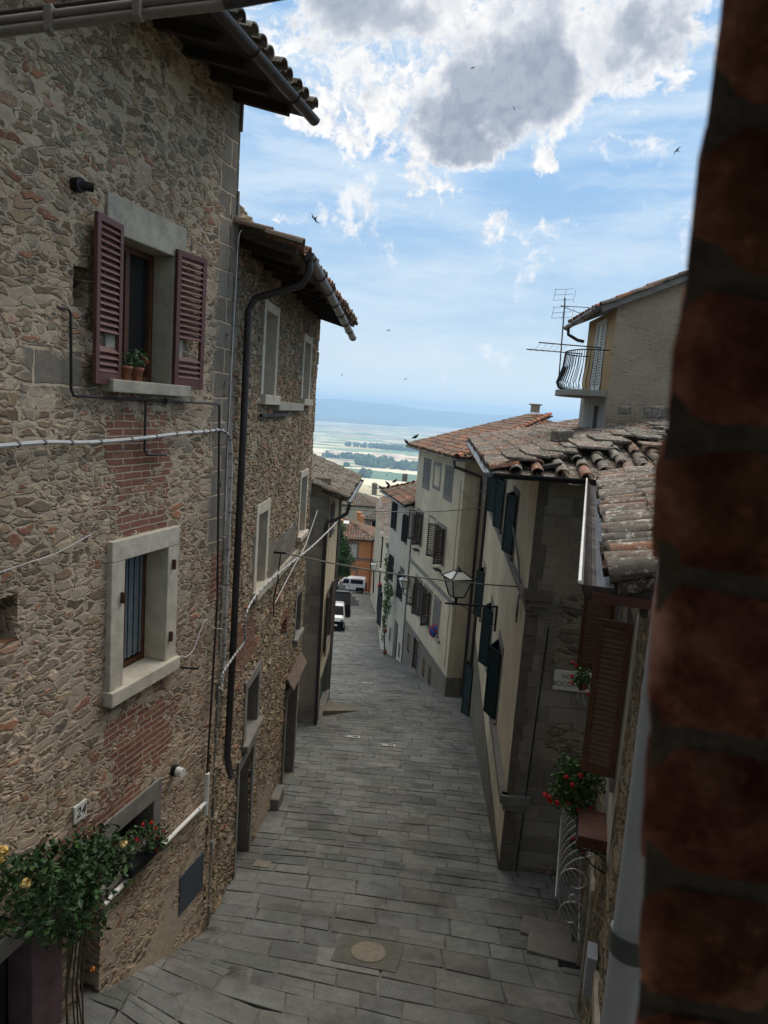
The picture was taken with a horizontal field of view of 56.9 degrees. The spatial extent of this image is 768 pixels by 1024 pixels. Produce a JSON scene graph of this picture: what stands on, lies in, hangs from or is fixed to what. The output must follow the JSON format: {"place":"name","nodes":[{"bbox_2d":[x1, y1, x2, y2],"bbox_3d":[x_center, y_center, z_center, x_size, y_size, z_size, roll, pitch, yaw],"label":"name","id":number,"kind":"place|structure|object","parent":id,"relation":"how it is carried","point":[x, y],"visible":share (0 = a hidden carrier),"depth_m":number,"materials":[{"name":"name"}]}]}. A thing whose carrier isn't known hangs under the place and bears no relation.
{"place":"outdoors","nodes":[
{"label":"outdoors","id":0,"kind":"place"},
{"bbox_2d":[59,591,580,1023],"bbox_3d":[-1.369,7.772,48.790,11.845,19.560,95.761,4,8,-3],"label":"street","id":1,"kind":"structure","parent":0,"point":[550,996],"depth_m":10.16,"materials":[{"name":"grey stone"}]},
{"bbox_2d":[253,860,270,867],"bbox_3d":[-1.871,5.398,10.869,0.241,0.063,0.218,5,8,5],"label":"stone hatch","id":2,"kind":"object","parent":1,"relation":"on","point":[262,863],"visible":1,"depth_m":10.85,"materials":[{"name":"stone"}]},
{"bbox_2d":[288,802,302,807],"bbox_3d":[-1.683,5.559,13.438,0.260,0.054,0.198,4,8,0],"label":"utility cover","id":3,"kind":"object","parent":1,"relation":"on","point":[298,805],"visible":1,"depth_m":13.42,"materials":[{"name":"stone"}]},
{"bbox_2d":[323,699,358,715],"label":"concrete ramp","id":4,"kind":"structure","parent":1,"relation":"on","point":[331,707],"depth_m":21.48,"materials":[{"name":"beige concrete"}]},
{"bbox_2d":[334,601,347,630],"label":"white van","id":5,"kind":"object","parent":1,"relation":"on","point":[339,622],"visible":0.52,"depth_m":44.27,"materials":[{"name":"paint"}]},
{"bbox_2d":[336,589,350,616],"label":"black van","id":6,"kind":"object","parent":1,"relation":"on","point":[343,595],"visible":0.47,"depth_m":53.59,"materials":[{"name":"paint"}]},
{"bbox_2d":[337,521,355,588],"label":"leafy tree","id":7,"kind":"object","parent":1,"relation":"on","point":[345,550],"visible":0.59,"depth_m":66.82,"materials":[{"name":"green plant"}]},
{"bbox_2d":[339,580,358,605],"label":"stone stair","id":8,"kind":"object","parent":1,"relation":"on","point":[354,601],"visible":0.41,"depth_m":65.06,"materials":[{"name":"grey stone"}]},
{"bbox_2d":[344,735,359,738],"bbox_3d":[-0.843,5.921,18.668,0.420,0.062,0.237,4,8,0],"label":"utility cover","id":9,"kind":"object","parent":1,"relation":"on","point":[350,736],"visible":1,"depth_m":18.64,"materials":[{"name":"metal"}]},
{"bbox_2d":[338,576,366,593],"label":"white offroader","id":10,"kind":"object","parent":1,"relation":"on","point":[358,584],"visible":0.55,"depth_m":83.49,"materials":[{"name":"paint"}]},
{"bbox_2d":[350,579,362,583],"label":"side window","id":11,"kind":"structure","parent":10,"relation":"in","point":[352,581],"depth_m":83.45,"materials":[{"name":"black glass"}]},
{"bbox_2d":[330,934,404,972],"bbox_3d":[-0.191,5.398,8.679,0.804,0.166,0.610,6,8,11],"label":"manhole cover","id":12,"kind":"object","parent":1,"relation":"on","point":[374,954],"visible":1,"depth_m":8.64,"materials":[{"name":"stone"}]},
{"bbox_2d":[379,743,394,746],"bbox_3d":[0.083,5.956,18.104,0.402,0.062,0.237,4,8,0],"label":"utility cover","id":13,"kind":"object","parent":1,"relation":"on","point":[387,745],"visible":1,"depth_m":18.08,"materials":[{"name":"metal"}]},
{"bbox_2d":[520,915,577,962],"bbox_3d":[2.161,5.581,9.222,0.773,0.165,0.766,6,9,15],"label":"doorstep","id":14,"kind":"object","parent":1,"relation":"on","point":[549,940],"visible":0.83,"depth_m":9.13,"materials":[{"name":"grey stone"}]},
{"bbox_2d":[558,959,579,969],"bbox_3d":[2.280,5.583,8.747,0.261,0.056,0.159,6,8,11],"label":"drain grate","id":15,"kind":"object","parent":1,"relation":"on","point":[567,964],"visible":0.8,"depth_m":8.72,"materials":[{"name":"black metal"}]},
{"bbox_2d":[315,416,420,426],"bbox_3d":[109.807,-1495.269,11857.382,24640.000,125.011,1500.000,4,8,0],"label":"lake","id":16,"kind":"structure","parent":0,"point":[340,420],"depth_m":11620.48,"materials":[{"name":"blue liquid"}]},
{"bbox_2d":[370,562,376,592],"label":"street lamp","id":17,"kind":"object","parent":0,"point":[373,565],"visible":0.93,"depth_m":48.99,"materials":[{"name":"grey glass"}]},
{"bbox_2d":[313,421,462,497],"bbox_3d":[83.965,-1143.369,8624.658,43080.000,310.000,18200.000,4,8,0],"label":"valley terrain","id":18,"kind":"structure","parent":0,"point":[332,437],"depth_m":5214.77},
{"bbox_2d":[0,0,319,1023],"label":"stone house","id":19,"kind":"structure","parent":18,"relation":"on","point":[118,176],"depth_m":6.21,"materials":[{"name":"brown stone"}]},
{"bbox_2d":[0,957,7,1023],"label":"door","id":20,"kind":"structure","parent":19,"relation":"in","point":[4,965],"depth_m":5.97,"materials":[{"name":"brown wood"}]},
{"bbox_2d":[0,533,91,572],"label":"cable","id":21,"kind":"object","parent":19,"relation":"attached to","point":[46,556],"visible":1,"depth_m":5.48,"materials":[{"name":"grey plastic"}]},
{"bbox_2d":[0,779,151,1023],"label":"climbing rose","id":22,"kind":"object","parent":19,"relation":"attached to","point":[77,890],"visible":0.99,"depth_m":5.55,"materials":[{"name":"green plant"}]},
{"bbox_2d":[0,428,232,692],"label":"cable","id":23,"kind":"object","parent":19,"relation":"attached to","point":[18,444],"visible":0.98,"depth_m":6.95,"materials":[{"name":"grey plastic"}]},
{"bbox_2d":[121,352,133,379],"bbox_3d":[-2.237,-1.268,6.142,0.126,0.248,0.123,4,8,0],"label":"flower pot","id":24,"kind":"object","parent":19,"relation":"on","point":[126,372],"visible":0.88,"depth_m":6.12,"materials":[{"name":"ceramic"}]},
{"bbox_2d":[93,777,163,897],"bbox_3d":[-2.624,3.196,7.113,0.310,0.720,1.010,6,9,15],"label":"window","id":25,"kind":"structure","parent":19,"relation":"in","point":[146,805],"depth_m":7.28,"materials":[{"name":"grey stone"}]},
{"bbox_2d":[127,348,149,381],"bbox_3d":[-2.211,-1.315,6.299,0.236,0.299,0.266,1,9,-20],"label":"flower pot","id":26,"kind":"object","parent":19,"relation":"on","point":[137,373],"visible":0.91,"depth_m":6.29,"materials":[{"name":"ceramic"}]},
{"bbox_2d":[102,525,179,707],"bbox_3d":[-2.413,0.939,6.857,0.360,1.520,1.110,6,9,15],"label":"window","id":27,"kind":"structure","parent":19,"relation":"in","point":[128,568],"depth_m":7.04,"materials":[{"name":"beige stone"}]},
{"bbox_2d":[0,0,282,37],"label":"overhead conduits","id":28,"kind":"object","parent":19,"relation":"attached to","point":[49,19],"visible":1,"depth_m":1.66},
{"bbox_2d":[85,191,206,396],"bbox_3d":[-2.208,-1.878,6.404,0.385,1.600,1.636,7,9,16],"label":"window","id":29,"kind":"structure","parent":19,"relation":"in","point":[130,289],"depth_m":6.59,"materials":[{"name":"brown wood"}]},
{"bbox_2d":[123,820,173,878],"bbox_3d":[-2.400,3.280,7.141,0.537,0.539,0.476,-2,10,-35],"label":"window box plant","id":30,"kind":"object","parent":19,"relation":"on","point":[149,850],"depth_m":7.14,"materials":[{"name":"green plant"}]},
{"bbox_2d":[175,620,222,657],"bbox_3d":[-2.039,1.373,7.902,0.021,0.314,0.994,7,9,16],"label":"cable","id":31,"kind":"object","parent":19,"relation":"attached to","point":[198,637],"visible":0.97,"depth_m":7.85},
{"bbox_2d":[202,204,357,931],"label":"stone house","id":32,"kind":"structure","parent":18,"relation":"on","point":[289,298],"depth_m":10.50,"materials":[{"name":"stone"}]},
{"bbox_2d":[225,230,241,520],"bbox_3d":[-1.692,-1.485,7.934,0.026,3.223,0.083,9,10,31],"label":"cable","id":33,"kind":"object","parent":32,"relation":"hanging from","point":[231,372],"visible":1,"depth_m":7.88,"materials":[{"name":"black rubber"}]},
{"bbox_2d":[240,659,263,752],"bbox_3d":[-2.068,2.885,10.707,0.365,1.050,1.081,4,8,0],"label":"window","id":34,"kind":"structure","parent":32,"relation":"in","point":[253,721],"depth_m":10.96,"materials":[{"name":"grey stone"}]},
{"bbox_2d":[250,498,271,601],"bbox_3d":[-1.890,0.523,10.492,0.359,1.380,0.951,4,8,0],"label":"window","id":35,"kind":"structure","parent":32,"relation":"in","point":[261,526],"depth_m":10.73,"materials":[{"name":"grey stone"}]},
{"bbox_2d":[258,299,280,404],"bbox_3d":[-1.690,-2.232,10.033,0.365,1.400,1.051,4,8,0],"label":"window","id":36,"kind":"structure","parent":32,"relation":"in","point":[271,313],"depth_m":10.35,"materials":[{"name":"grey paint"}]},
{"bbox_2d":[218,519,338,687],"bbox_3d":[-1.494,0.941,13.417,0.140,0.840,10.471,5,8,3],"label":"cable","id":37,"kind":"object","parent":32,"relation":"attached to","point":[245,622],"visible":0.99,"depth_m":9.04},
{"bbox_2d":[285,582,303,644],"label":"window","id":38,"kind":"structure","parent":32,"relation":"in","point":[298,632],"depth_m":14.83,"materials":[{"name":"grey glass"}]},
{"bbox_2d":[275,510,317,602],"bbox_3d":[-1.614,0.728,13.255,0.064,1.064,3.559,5,8,4],"label":"cable","id":39,"kind":"object","parent":32,"relation":"attached to","point":[298,558],"visible":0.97,"depth_m":13.35,"materials":[{"name":"grey plastic"}]},
{"bbox_2d":[295,468,308,541],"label":"window","id":40,"kind":"structure","parent":32,"relation":"in","point":[303,532],"depth_m":14.36,"materials":[{"name":"grey glass"}]},
{"bbox_2d":[300,333,312,405],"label":"window","id":41,"kind":"structure","parent":32,"relation":"in","point":[306,364],"depth_m":13.55,"materials":[{"name":"grey paint"}]},
{"bbox_2d":[286,553,517,586],"bbox_3d":[0.256,0.934,11.404,3.787,0.240,0.024,5,8,4],"label":"cable","id":42,"kind":"object","parent":32,"relation":"attached to","point":[401,574],"visible":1,"depth_m":11.40,"materials":[{"name":"black rubber"}]},
{"bbox_2d":[297,453,363,725],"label":"plastered house","id":43,"kind":"structure","parent":18,"relation":"on","point":[334,485],"depth_m":19.52,"materials":[{"name":"paint"}]},
{"bbox_2d":[323,578,336,656],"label":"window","id":44,"kind":"structure","parent":43,"relation":"in","point":[331,592],"depth_m":21.45,"materials":[{"name":"grey glass"}]},
{"bbox_2d":[329,501,334,536],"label":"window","id":45,"kind":"structure","parent":43,"relation":"in","point":[332,515],"depth_m":19.57,"materials":[{"name":"grey glass"}]},
{"bbox_2d":[339,511,374,591],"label":"orange house","id":46,"kind":"structure","parent":18,"relation":"on","point":[359,535],"depth_m":87.88,"materials":[{"name":"paint"}]},
{"bbox_2d":[348,541,358,557],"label":"window","id":47,"kind":"structure","parent":46,"relation":"in","point":[355,551],"depth_m":87.52,"materials":[{"name":"white paint"}]},
{"bbox_2d":[321,451,393,458],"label":"valley woods","id":48,"kind":"object","parent":18,"relation":"on","point":[349,455],"visible":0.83,"depth_m":3463.29,"materials":[{"name":"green plant"}]},
{"bbox_2d":[341,482,379,522],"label":"stone gable house","id":49,"kind":"structure","parent":18,"relation":"on","point":[361,501],"depth_m":123.36,"materials":[{"name":"beige paint"}]},
{"bbox_2d":[358,467,372,476],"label":"valley tree","id":50,"kind":"object","parent":18,"relation":"on","point":[366,472],"visible":0.98,"depth_m":2594.07,"materials":[{"name":"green plant"}]},
{"bbox_2d":[363,507,375,526],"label":"grey roofed house","id":51,"kind":"structure","parent":18,"relation":"on","point":[369,517],"depth_m":107.38,"materials":[{"name":"tile"}]},
{"bbox_2d":[370,503,384,613],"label":"ivory house","id":52,"kind":"structure","parent":18,"relation":"on","point":[379,537],"depth_m":64.68,"materials":[{"name":"beige paint"}]},
{"bbox_2d":[344,441,418,450],"bbox_3d":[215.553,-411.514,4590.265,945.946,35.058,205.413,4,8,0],"label":"valley woods","id":53,"kind":"object","parent":18,"relation":"on","point":[382,446],"visible":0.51,"depth_m":4543.59,"materials":[{"name":"blue plant"}]},
{"bbox_2d":[376,501,390,643],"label":"cream house","id":54,"kind":"structure","parent":18,"relation":"on","point":[380,596],"depth_m":42.08,"materials":[{"name":"paint"}]},
{"bbox_2d":[376,584,381,609],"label":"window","id":55,"kind":"structure","parent":54,"relation":"in","point":[380,586],"depth_m":44.69,"materials":[{"name":"black glass"}]},
{"bbox_2d":[376,590,382,628],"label":"door","id":56,"kind":"structure","parent":54,"relation":"in","point":[380,597],"depth_m":40.47,"materials":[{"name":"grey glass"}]},
{"bbox_2d":[379,496,390,506],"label":"red roofed house","id":57,"kind":"structure","parent":18,"relation":"on","point":[383,499],"depth_m":78.08,"materials":[{"name":"pink paint"}]},
{"bbox_2d":[354,458,417,470],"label":"valley woods","id":58,"kind":"object","parent":18,"relation":"on","point":[390,463],"visible":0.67,"depth_m":3082.47,"materials":[{"name":"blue plant"}]},
{"bbox_2d":[379,473,416,662],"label":"greige house","id":59,"kind":"structure","parent":18,"relation":"on","point":[401,496],"depth_m":34.06,"materials":[{"name":"paint"}]},
{"bbox_2d":[381,553,394,650],"bbox_3d":[0.090,4.569,34.352,0.876,5.191,0.609,12,11,43],"label":"trailing plant","id":60,"kind":"object","parent":59,"relation":"hanging from","point":[385,601],"visible":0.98,"depth_m":34.19,"materials":[{"name":"green plant"}]},
{"bbox_2d":[387,553,393,581],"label":"window","id":61,"kind":"structure","parent":59,"relation":"in","point":[390,558],"depth_m":35.16,"materials":[{"name":"black glass"}]},
{"bbox_2d":[390,502,397,530],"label":"window","id":62,"kind":"structure","parent":59,"relation":"in","point":[393,524],"depth_m":34.86,"materials":[{"name":"black glass"}]},
{"bbox_2d":[396,570,403,601],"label":"window","id":63,"kind":"structure","parent":59,"relation":"in","point":[398,594],"depth_m":32.96,"materials":[{"name":"black glass"}]},
{"bbox_2d":[401,513,408,544],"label":"window","id":64,"kind":"structure","parent":59,"relation":"in","point":[405,517],"depth_m":32.37,"materials":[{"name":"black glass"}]},
{"bbox_2d":[402,403,554,696],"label":"beige house","id":65,"kind":"structure","parent":18,"relation":"on","point":[447,465],"depth_m":26.50,"materials":[{"name":"paint"}]},
{"bbox_2d":[397,576,412,601],"bbox_3d":[0.966,3.398,31.113,0.521,1.155,1.112,1,9,-20],"label":"street lamp","id":66,"kind":"object","parent":65,"relation":"attached to","point":[403,580],"visible":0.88,"depth_m":31.24,"materials":[{"name":"white glass"}]},
{"bbox_2d":[406,574,422,613],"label":"window","id":67,"kind":"structure","parent":65,"relation":"in","point":[418,581],"depth_m":30.12,"materials":[{"name":"brown paint"}]},
{"bbox_2d":[407,507,423,551],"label":"window","id":68,"kind":"structure","parent":65,"relation":"in","point":[418,520],"depth_m":29.55,"materials":[{"name":"brown paint"}]},
{"bbox_2d":[415,642,418,668],"bbox_3d":[1.469,6.221,29.732,0.030,1.850,0.900,3,8,-11],"label":"door","id":69,"kind":"structure","parent":65,"relation":"in","point":[417,642],"depth_m":30.06,"materials":[{"name":"brown wood"}]},
{"bbox_2d":[413,583,432,626],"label":"window","id":70,"kind":"structure","parent":65,"relation":"in","point":[426,596],"depth_m":27.69,"materials":[{"name":"brown paint"}]},
{"bbox_2d":[422,457,431,490],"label":"window","id":71,"kind":"structure","parent":65,"relation":"in","point":[427,462],"depth_m":29.14,"materials":[{"name":"grey glass"}]},
{"bbox_2d":[428,514,435,552],"bbox_3d":[1.871,0.873,28.035,0.034,1.430,1.080,3,8,-11],"label":"blind window frame","id":72,"kind":"structure","parent":65,"relation":"in","point":[431,516],"depth_m":27.78,"materials":[{"name":"grey stone"}]},
{"bbox_2d":[429,624,437,637],"bbox_3d":[1.989,4.459,26.485,0.641,0.537,0.170,5,8,3],"label":"road sign","id":73,"kind":"object","parent":65,"relation":"attached to","point":[432,630],"visible":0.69,"depth_m":26.50,"materials":[{"name":"blue metal"}]},
{"bbox_2d":[426,521,446,571],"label":"window","id":74,"kind":"structure","parent":65,"relation":"in","point":[439,542],"depth_m":26.42,"materials":[{"name":"white paint"}]},
{"bbox_2d":[432,461,441,490],"bbox_3d":[2.066,-1.399,27.558,0.034,1.060,1.160,3,8,-11],"label":"blind window frame","id":75,"kind":"structure","parent":65,"relation":"in","point":[435,463],"depth_m":27.51,"materials":[{"name":"grey stone"}]},
{"bbox_2d":[432,594,441,637],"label":"window","id":76,"kind":"structure","parent":65,"relation":"in","point":[437,602],"depth_m":26.60,"materials":[{"name":"white paint"}]},
{"bbox_2d":[442,464,454,502],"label":"window","id":77,"kind":"structure","parent":65,"relation":"in","point":[449,470],"depth_m":25.86,"materials":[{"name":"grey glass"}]},
{"bbox_2d":[444,484,460,665],"bbox_3d":[2.393,2.219,24.768,0.020,6.700,0.069,3,8,-11],"label":"cable","id":78,"kind":"object","parent":65,"relation":"attached to","point":[453,566],"visible":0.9,"depth_m":24.69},
{"bbox_2d":[461,406,667,877],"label":"corner house","id":79,"kind":"structure","parent":18,"relation":"on","point":[523,709],"depth_m":11.09,"materials":[{"name":"beige paint"}]},
{"bbox_2d":[345,507,483,511],"bbox_3d":[1.104,-0.099,20.766,5.828,0.250,0.028,-3,11,-42],"label":"cable","id":80,"kind":"object","parent":79,"relation":"attached to","point":[416,511],"visible":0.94,"depth_m":20.71,"materials":[{"name":"black rubber"}]},
{"bbox_2d":[461,660,473,716],"bbox_3d":[2.618,5.706,22.487,0.250,1.900,1.012,5,8,5],"label":"door","id":81,"kind":"structure","parent":79,"relation":"in","point":[468,673],"depth_m":22.20,"materials":[{"name":"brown wood"}]},
{"bbox_2d":[440,567,497,631],"bbox_3d":[1.844,1.864,15.538,1.197,1.396,0.636,2,9,-17],"label":"street lamp","id":82,"kind":"object","parent":79,"relation":"attached to","point":[456,590],"visible":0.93,"depth_m":15.32,"materials":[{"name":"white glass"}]},
{"bbox_2d":[473,560,485,621],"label":"window","id":83,"kind":"structure","parent":79,"relation":"in","point":[481,572],"depth_m":20.66,"materials":[{"name":"black glass"}]},
{"bbox_2d":[482,476,486,498],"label":"window","id":84,"kind":"structure","parent":79,"relation":"in","point":[485,478],"depth_m":21.97,"materials":[{"name":"black glass"}]},
{"bbox_2d":[478,594,494,672],"bbox_3d":[2.515,2.865,16.859,0.436,1.600,1.150,5,8,5],"label":"window","id":85,"kind":"structure","parent":79,"relation":"in","point":[486,632],"depth_m":16.65,"materials":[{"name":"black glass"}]},
{"bbox_2d":[487,477,496,515],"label":"window","id":86,"kind":"structure","parent":79,"relation":"in","point":[492,481],"depth_m":18.97,"materials":[{"name":"black wood"}]},
{"bbox_2d":[483,629,503,724],"bbox_3d":[2.245,3.255,14.024,0.436,1.600,1.200,5,8,5],"label":"shutter","id":87,"kind":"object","parent":79,"relation":"in","point":[493,676],"depth_m":13.78,"materials":[{"name":"green wood"}]},
{"bbox_2d":[492,479,506,533],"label":"window","id":88,"kind":"structure","parent":79,"relation":"in","point":[501,484],"depth_m":16.17,"materials":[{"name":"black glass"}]},
{"bbox_2d":[501,486,519,560],"bbox_3d":[2.485,0.193,13.529,0.397,1.280,1.180,5,8,5],"label":"window","id":89,"kind":"structure","parent":79,"relation":"in","point":[512,498],"depth_m":13.27,"materials":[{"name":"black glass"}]},
{"bbox_2d":[576,461,657,1023],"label":"house","id":90,"kind":"structure","parent":18,"relation":"on","point":[617,571],"depth_m":6.33,"materials":[{"name":"white paint"}]},
{"bbox_2d":[555,780,592,945],"bbox_3d":[2.387,4.273,8.861,0.407,1.132,1.814,6,9,15],"label":"window grille","id":91,"kind":"object","parent":90,"relation":"attached to","point":[560,862],"depth_m":8.42,"materials":[{"name":"metal"}]},
{"bbox_2d":[563,829,584,856],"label":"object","id":92,"kind":"object","parent":91,"relation":"attached to","point":[572,840],"depth_m":8.64,"materials":[{"name":"green plant"}]},
{"bbox_2d":[542,753,606,820],"bbox_3d":[1.978,2.855,7.334,0.600,0.763,0.655,8,9,23],"label":"geranium bush","id":93,"kind":"object","parent":90,"relation":"attached to","point":[578,790],"visible":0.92,"depth_m":7.26,"materials":[{"name":"green plant"}]},
{"bbox_2d":[577,688,585,704],"bbox_3d":[2.221,2.054,7.937,0.110,0.205,0.011,6,9,15],"label":"plant hook","id":94,"kind":"object","parent":90,"relation":"attached to","point":[582,697],"visible":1,"depth_m":7.94,"materials":[{"name":"metal"}]},
{"bbox_2d":[569,660,591,695],"bbox_3d":[2.184,1.817,7.889,0.317,0.421,0.295,4,8,0],"label":"potted geranium","id":95,"kind":"object","parent":94,"relation":"hanging from","point":[582,685],"visible":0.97,"depth_m":7.88,"materials":[{"name":"green plant"}]},
{"bbox_2d":[575,808,607,873],"bbox_3d":[2.048,3.213,6.904,0.358,0.366,0.540,6,9,15],"label":"planter box","id":96,"kind":"object","parent":90,"relation":"attached to","point":[591,830],"visible":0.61,"depth_m":6.76,"materials":[{"name":"brown metal"}]},
{"bbox_2d":[576,584,621,670],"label":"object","id":97,"kind":"structure","parent":90,"relation":"in","point":[591,611],"depth_m":9.19,"materials":[{"name":"brown wood"}]},
{"bbox_2d":[580,607,636,792],"bbox_3d":[2.275,1.672,6.900,0.536,1.700,1.080,6,9,15],"label":"shutter","id":98,"kind":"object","parent":90,"relation":"in","point":[614,639],"depth_m":6.51,"materials":[{"name":"brown wood"}]},
{"bbox_2d":[601,563,657,1023],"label":"grey drainpipe","id":99,"kind":"object","parent":90,"relation":"attached to","point":[621,998],"visible":0.21,"depth_m":1.34,"materials":[{"name":"grey metal"}]},
{"bbox_3d":[0.258,0.588,-4.465,4.200,12.150,10.600,4,8,0],"label":"own house","id":100,"kind":"object","parent":18,"relation":"on","visible":0},
{"bbox_2d":[634,0,767,1023],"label":"brick jamb","id":101,"kind":"object","parent":100,"relation":"on","point":[703,939],"visible":1,"depth_m":0.37,"materials":[{"name":"brown brick"}]},
{"bbox_2d":[315,399,563,428],"bbox_3d":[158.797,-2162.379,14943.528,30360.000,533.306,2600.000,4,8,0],"label":"hills","id":102,"kind":"structure","parent":0,"point":[376,412],"depth_m":14721.57,"materials":[{"name":"blue soil"}]},
{"bbox_2d":[238,0,721,419],"label":"sky","id":103,"kind":"structure","parent":0,"point":[451,217],"materials":[{"name":"blue"}]},
{"bbox_2d":[555,270,686,427],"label":"building","id":104,"kind":"structure","parent":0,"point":[632,333],"depth_m":14.69,"materials":[{"name":"paint"}]},
{"bbox_2d":[526,342,600,353],"bbox_3d":[3.907,-3.570,15.584,1.342,0.096,1.657,4,8,0],"label":"drying rack","id":105,"kind":"object","parent":104,"relation":"attached to","point":[546,343],"visible":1,"depth_m":14.82,"materials":[{"name":"black metal"}]},
{"bbox_2d":[551,289,590,382],"bbox_3d":[4.335,-4.095,16.584,0.958,2.197,0.239,3,8,-8],"label":"tv aerial","id":106,"kind":"object","parent":104,"relation":"attached to","point":[563,315],"visible":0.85,"depth_m":16.48,"materials":[{"name":"grey metal"}]},
{"bbox_2d":[589,318,607,389],"bbox_3d":[4.799,-3.427,15.641,0.183,1.560,0.840,4,8,1],"label":"balcony door","id":107,"kind":"structure","parent":104,"relation":"in","point":[603,324],"depth_m":15.58,"materials":[{"name":"white wood"}]}
]}

